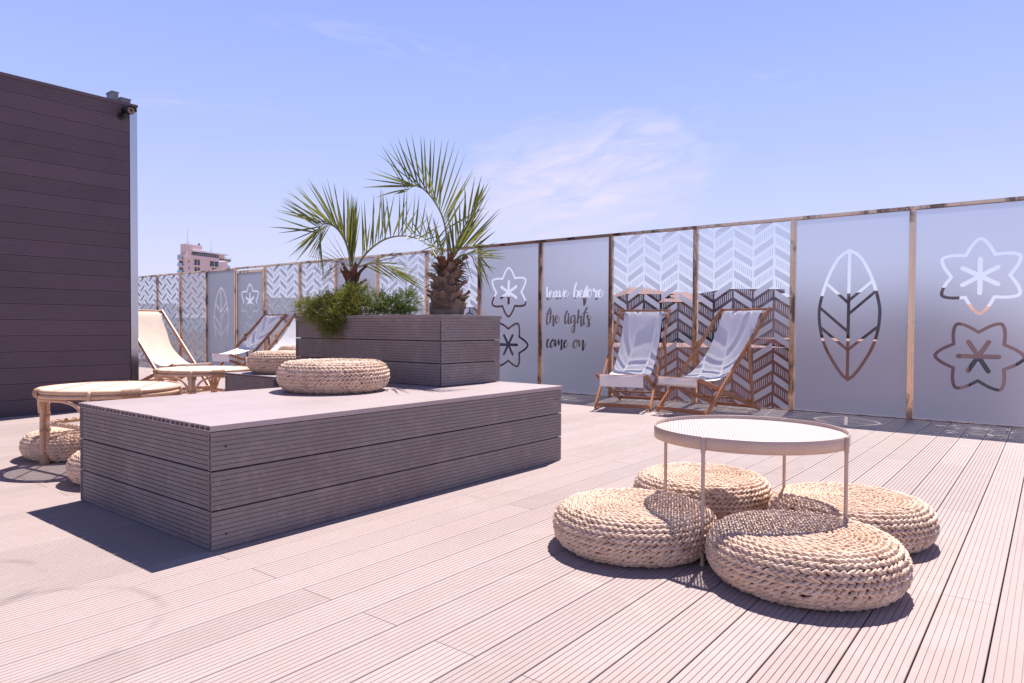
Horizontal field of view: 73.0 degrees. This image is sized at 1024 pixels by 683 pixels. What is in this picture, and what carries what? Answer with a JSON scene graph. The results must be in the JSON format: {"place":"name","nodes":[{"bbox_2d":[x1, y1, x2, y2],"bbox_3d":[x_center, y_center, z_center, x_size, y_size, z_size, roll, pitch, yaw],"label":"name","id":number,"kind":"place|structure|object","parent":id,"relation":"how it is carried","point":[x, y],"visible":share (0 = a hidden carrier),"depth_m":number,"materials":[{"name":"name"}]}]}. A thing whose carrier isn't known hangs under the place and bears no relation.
{"place":"outdoors","nodes":[
{"label":"outdoors","id":0,"kind":"place"},
{"bbox_2d":[177,242,230,272],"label":"tower building","id":1,"kind":"structure","parent":0,"point":[190,257],"depth_m":255.25,"materials":[{"name":"pink concrete"}]},
{"bbox_2d":[194,259,199,264],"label":"window","id":2,"kind":"structure","parent":1,"relation":"in","point":[196,262],"depth_m":254.86,"materials":[{"name":"grey glass"}]},
{"bbox_2d":[210,261,217,266],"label":"window","id":3,"kind":"structure","parent":1,"relation":"in","point":[212,263],"depth_m":262.41,"materials":[{"name":"grey glass"}]},
{"bbox_2d":[278,345,295,349],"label":"braided pouf","id":4,"kind":"object","parent":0,"point":[288,347],"visible":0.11,"depth_m":7.52,"materials":[{"name":"wicker"}]},
{"bbox_2d":[465,307,476,314],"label":"building","id":5,"kind":"structure","parent":0,"point":[472,310],"depth_m":39.98,"materials":[{"name":"white glass"}]},
{"bbox_2d":[0,0,1023,306],"label":"sky","id":6,"kind":"structure","parent":0,"point":[577,117],"materials":[{"name":"blue"}]},
{"bbox_2d":[613,343,788,408],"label":"building","id":7,"kind":"structure","parent":0,"point":[769,360],"depth_m":19.03,"materials":[{"name":"ceramic"}]},
{"bbox_3d":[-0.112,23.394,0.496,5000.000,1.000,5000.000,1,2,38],"label":"city ground","id":8,"kind":"structure","parent":0,"visible":0},
{"bbox_2d":[491,297,513,365],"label":"building","id":9,"kind":"structure","parent":8,"relation":"on","point":[507,344],"depth_m":29.97,"materials":[{"name":"black glass"}]},
{"bbox_2d":[499,336,513,365],"bbox_3d":[-0.422,0.443,30.020,1.000,1.400,0.110,0,1,0],"label":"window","id":10,"kind":"structure","parent":9,"relation":"in","point":[508,343],"depth_m":29.96,"materials":[{"name":"black glass"}]},
{"bbox_2d":[510,301,527,366],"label":"building","id":11,"kind":"structure","parent":8,"relation":"on","point":[521,338],"depth_m":33.98,"materials":[{"name":"black glass"}]},
{"bbox_2d":[511,335,520,363],"bbox_3d":[0.251,0.398,34.021,1.000,1.400,0.110,0,1,0],"label":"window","id":12,"kind":"structure","parent":11,"relation":"in","point":[515,344],"depth_m":33.97,"materials":[{"name":"black glass"}]},
{"bbox_2d":[521,337,527,352],"bbox_3d":[0.958,0.401,34.021,1.000,1.400,0.110,0,1,0],"label":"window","id":13,"kind":"structure","parent":11,"relation":"in","point":[524,340],"depth_m":33.97,"materials":[{"name":"black glass"}]},
{"bbox_2d":[545,297,597,350],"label":"building","id":14,"kind":"structure","parent":8,"relation":"on","point":[571,322],"depth_m":32.99,"materials":[{"name":"grey glass"}]},
{"bbox_2d":[546,339,566,349],"bbox_3d":[2.127,0.282,33.018,1.000,1.400,0.110,0,1,0],"label":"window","id":15,"kind":"structure","parent":14,"relation":"in","point":[554,341],"depth_m":32.96,"materials":[{"name":"black glass"}]},
{"bbox_2d":[613,306,637,342],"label":"building","id":16,"kind":"structure","parent":8,"relation":"on","point":[622,318],"depth_m":29.99,"materials":[{"name":"ceramic"}]},
{"bbox_2d":[614,287,673,342],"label":"building","id":17,"kind":"structure","parent":8,"relation":"on","point":[627,302],"depth_m":35.98,"materials":[{"name":"brick"}]},
{"bbox_2d":[659,324,662,342],"bbox_3d":[7.622,-0.248,36.009,1.000,1.400,0.110,0,1,0],"label":"window","id":18,"kind":"structure","parent":17,"relation":"in","point":[660,339],"depth_m":35.95,"materials":[{"name":"grey glass"}]},
{"bbox_2d":[658,292,714,342],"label":"building","id":19,"kind":"structure","parent":8,"relation":"on","point":[680,303],"depth_m":34.00,"materials":[{"name":"ceramic"}]},
{"bbox_2d":[675,333,691,342],"bbox_3d":[8.514,0.268,34.018,1.000,1.400,0.110,0,1,0],"label":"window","id":20,"kind":"structure","parent":19,"relation":"in","point":[677,339],"depth_m":33.96,"materials":[{"name":"black glass"}]},
{"bbox_2d":[703,333,713,342],"bbox_3d":[9.885,0.275,34.019,1.000,1.400,0.110,0,1,0],"label":"window","id":21,"kind":"structure","parent":19,"relation":"in","point":[707,337],"depth_m":33.96,"materials":[{"name":"black glass"}]},
{"bbox_2d":[699,289,784,332],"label":"building","id":22,"kind":"structure","parent":8,"relation":"on","point":[753,299],"depth_m":31.98,"materials":[{"name":"brick"}]},
{"bbox_2d":[736,300,788,343],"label":"building","id":23,"kind":"structure","parent":8,"relation":"on","point":[776,323],"depth_m":28.00,"materials":[{"name":"brown glass"}]},
{"bbox_2d":[752,338,876,380],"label":"building","id":24,"kind":"structure","parent":8,"relation":"on","point":[773,341],"depth_m":17.02,"materials":[{"name":"ceramic"}]},
{"bbox_2d":[788,296,855,338],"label":"building","id":25,"kind":"structure","parent":8,"relation":"on","point":[849,312],"depth_m":29.99,"materials":[{"name":"brick"}]},
{"bbox_2d":[837,288,959,339],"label":"building","id":26,"kind":"structure","parent":8,"relation":"on","point":[877,327],"depth_m":28.23,"materials":[{"name":"brick"}]},
{"bbox_2d":[933,304,1023,391],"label":"building","id":27,"kind":"structure","parent":8,"relation":"on","point":[976,356],"depth_m":24.02,"materials":[{"name":"ceramic"}]},
{"bbox_2d":[969,359,998,391],"bbox_3d":[16.393,1.318,24.035,1.000,1.400,0.110,0,1,0],"label":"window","id":28,"kind":"structure","parent":27,"relation":"in","point":[974,361],"depth_m":23.97,"materials":[{"name":"grey glass"}]},
{"bbox_2d":[1016,359,1023,365],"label":"window","id":29,"kind":"structure","parent":27,"relation":"in","point":[1021,361],"depth_m":23.97,"materials":[{"name":"grey glass"}]},
{"bbox_3d":[-6.476,11.906,6.655,29.600,21.650,13.560,1,2,38],"label":"building","id":30,"kind":"object","parent":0,"visible":0},
{"bbox_2d":[983,427,1023,682],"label":"roof slab","id":31,"kind":"structure","parent":30,"relation":"on","point":[1000,596],"depth_m":2.36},
{"bbox_2d":[0,361,1023,682],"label":"deck","id":32,"kind":"structure","parent":31,"relation":"on","point":[492,579],"depth_m":2.35,"materials":[{"name":"beige wood"}]},
{"bbox_2d":[19,425,82,462],"bbox_3d":[-3.001,0.694,4.783,0.670,0.188,0.672,0,1,9],"label":"braided pouf","id":33,"kind":"object","parent":32,"relation":"on","point":[63,445],"visible":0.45,"depth_m":4.49,"materials":[{"name":"wicker"}]},
{"bbox_2d":[0,72,138,417],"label":"rooftop building","id":34,"kind":"structure","parent":32,"relation":"on","point":[68,242],"depth_m":7.07,"materials":[{"name":"wood"}]},
{"bbox_2d":[106,90,118,99],"bbox_3d":[-4.355,-2.654,7.538,0.152,0.114,0.077,1,2,38],"label":"rooftop vent","id":35,"kind":"object","parent":34,"relation":"on","point":[111,94],"visible":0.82,"depth_m":7.50,"materials":[{"name":"grey metal"}]},
{"bbox_2d":[118,97,130,102],"bbox_3d":[-4.289,-2.633,7.623,0.152,0.069,0.112,1,2,38],"label":"rooftop vent","id":36,"kind":"object","parent":34,"relation":"on","point":[123,99],"visible":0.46,"depth_m":7.57,"materials":[{"name":"white metal"}]},
{"bbox_2d":[117,105,136,119],"bbox_3d":[-4.146,-2.476,7.453,0.210,0.157,0.136,1,2,38],"label":"security camera","id":37,"kind":"object","parent":34,"relation":"attached to","point":[129,110],"visible":1,"depth_m":7.43,"materials":[{"name":"black plastic"}]},
{"bbox_2d":[66,451,83,484],"bbox_3d":[-2.241,0.712,4.075,0.654,0.190,0.656,1,1,19],"label":"braided pouf","id":38,"kind":"object","parent":32,"relation":"on","point":[73,469],"visible":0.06,"depth_m":3.83,"materials":[{"name":"wicker"}]},
{"bbox_2d":[32,381,181,464],"bbox_3d":[-2.641,0.539,4.557,0.863,0.505,0.863,0,1,-14],"label":"rattan table","id":39,"kind":"object","parent":32,"relation":"on","point":[45,396],"visible":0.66,"depth_m":4.41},
{"bbox_2d":[138,309,211,389],"bbox_3d":[-4.776,0.107,9.546,1.245,1.129,0.690,1,1,32],"label":"deckchair","id":40,"kind":"object","parent":32,"relation":"on","point":[156,346],"visible":0.68,"depth_m":9.70,"materials":[{"name":"beige fabric"}]},
{"bbox_2d":[153,365,249,395],"bbox_3d":[-2.889,0.497,6.479,0.863,0.505,0.863,0,1,-10],"label":"rattan table","id":41,"kind":"object","parent":32,"relation":"on","point":[214,372],"visible":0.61,"depth_m":6.16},
{"bbox_2d":[210,314,286,365],"bbox_3d":[-4.886,0.036,12.863,0.690,1.129,1.245,1,1,31],"label":"deckchair","id":42,"kind":"object","parent":32,"relation":"on","point":[263,331],"visible":0.77,"depth_m":12.99,"materials":[{"name":"white fabric"}]},
{"bbox_2d":[225,371,279,391],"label":"seating platform","id":43,"kind":"structure","parent":32,"relation":"on","point":[246,380],"depth_m":5.62,"materials":[{"name":"grey wood"}]},
{"bbox_2d":[247,350,300,373],"bbox_3d":[-1.902,0.171,5.896,0.674,0.190,0.676,1,2,37],"label":"braided pouf","id":44,"kind":"object","parent":43,"relation":"on","point":[265,362],"visible":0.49,"depth_m":5.61,"materials":[{"name":"wicker"}]},
{"bbox_2d":[244,313,308,363],"bbox_3d":[-3.854,0.066,11.695,0.690,1.129,1.245,1,1,25],"label":"deckchair","id":45,"kind":"object","parent":32,"relation":"on","point":[289,337],"visible":0.17,"depth_m":11.94,"materials":[{"name":"white fabric"}]},
{"bbox_2d":[79,381,562,550],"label":"seating platform","id":46,"kind":"structure","parent":32,"relation":"on","point":[213,471],"depth_m":3.28,"materials":[{"name":"grey wood"}]},
{"bbox_2d":[276,358,389,394],"bbox_3d":[-1.096,0.206,4.261,0.683,0.194,0.680,1,1,36],"label":"braided pouf","id":47,"kind":"object","parent":46,"relation":"on","point":[324,376],"visible":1,"depth_m":4.00,"materials":[{"name":"wicker"}]},
{"bbox_2d":[294,314,501,385],"bbox_3d":[-0.906,0.294,5.263,1.622,0.980,0.622,1,2,38],"label":"planter","id":48,"kind":"object","parent":32,"relation":"on","point":[441,350],"visible":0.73,"depth_m":4.79,"materials":[{"name":"grey wood"}]},
{"bbox_2d":[287,278,376,345],"bbox_3d":[-1.344,-0.229,5.231,0.686,0.518,0.451,0,1,-11],"label":"juniper shrub","id":49,"kind":"object","parent":48,"relation":"in","point":[342,303],"visible":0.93,"depth_m":5.16,"materials":[{"name":"green plant"}]},
{"bbox_2d":[272,182,449,313],"bbox_3d":[-1.172,-0.712,5.323,1.451,1.139,0.545,0,1,2],"label":"palm tree","id":50,"kind":"object","parent":48,"relation":"on","point":[351,274],"visible":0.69,"depth_m":5.32,"materials":[{"name":"green plant"}]},
{"bbox_2d":[361,283,428,318],"bbox_3d":[-0.905,-0.289,5.198,0.543,0.330,0.397,0,1,9],"label":"juniper shrub","id":51,"kind":"object","parent":48,"relation":"in","point":[395,305],"visible":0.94,"depth_m":5.16,"materials":[{"name":"green plant"}]},
{"bbox_2d":[363,133,504,318],"bbox_3d":[-0.490,-0.801,4.794,0.893,1.348,0.643,1,1,16],"label":"palm tree","id":52,"kind":"object","parent":48,"relation":"on","point":[446,296],"visible":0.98,"depth_m":4.81,"materials":[{"name":"green plant"}]},
{"bbox_2d":[138,196,1023,427],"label":"glass fence","id":53,"kind":"object","parent":32,"relation":"on","point":[903,373],"visible":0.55,"depth_m":7.50,"materials":[{"name":"glass"}]},
{"bbox_2d":[236,269,262,365],"label":"glass panel","id":54,"kind":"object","parent":53,"relation":"in","point":[249,283],"depth_m":14.17,"materials":[{"name":"grey glass"}]},
{"bbox_2d":[594,308,670,410],"bbox_3d":[1.405,0.170,7.979,0.690,1.129,1.245,1,1,22],"label":"deckchair","id":55,"kind":"object","parent":32,"relation":"on","point":[637,354],"visible":0.96,"depth_m":8.15,"materials":[{"name":"white fabric"}]},
{"bbox_2d":[552,488,716,568],"bbox_3d":[0.504,0.751,2.853,0.676,0.190,0.674,-1,2,-39],"label":"braided pouf","id":56,"kind":"object","parent":32,"relation":"on","point":[635,527],"visible":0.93,"depth_m":2.62,"materials":[{"name":"wicker"}]},
{"bbox_2d":[633,462,773,519],"bbox_3d":[0.947,0.741,3.454,0.676,0.190,0.674,0,1,-4],"label":"braided pouf","id":57,"kind":"object","parent":32,"relation":"on","point":[729,489],"visible":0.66,"depth_m":3.25,"materials":[{"name":"wicker"}]},
{"bbox_2d":[655,307,771,414],"bbox_3d":[2.156,0.185,7.417,1.245,1.129,0.690,-1,2,-39],"label":"deckchair","id":58,"kind":"object","parent":32,"relation":"on","point":[734,337],"visible":0.99,"depth_m":7.52,"materials":[{"name":"white fabric"}]},
{"bbox_2d":[654,415,850,565],"bbox_3d":[0.986,0.600,2.897,0.797,0.488,0.796,1,2,43],"label":"metal table","id":59,"kind":"object","parent":32,"relation":"on","point":[755,435],"visible":0.91,"depth_m":2.74,"materials":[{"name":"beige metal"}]},
{"bbox_2d":[704,509,913,611],"bbox_3d":[1.040,0.759,2.468,0.680,0.194,0.683,0,1,-6],"label":"braided pouf","id":60,"kind":"object","parent":32,"relation":"on","point":[807,560],"visible":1,"depth_m":2.25,"materials":[{"name":"wicker"}]},
{"bbox_2d":[768,481,939,553],"bbox_3d":[1.468,0.753,3.007,0.670,0.188,0.672,0,1,-12],"label":"braided pouf","id":61,"kind":"object","parent":32,"relation":"on","point":[910,523],"visible":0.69,"depth_m":2.84,"materials":[{"name":"wicker"}]}
]}

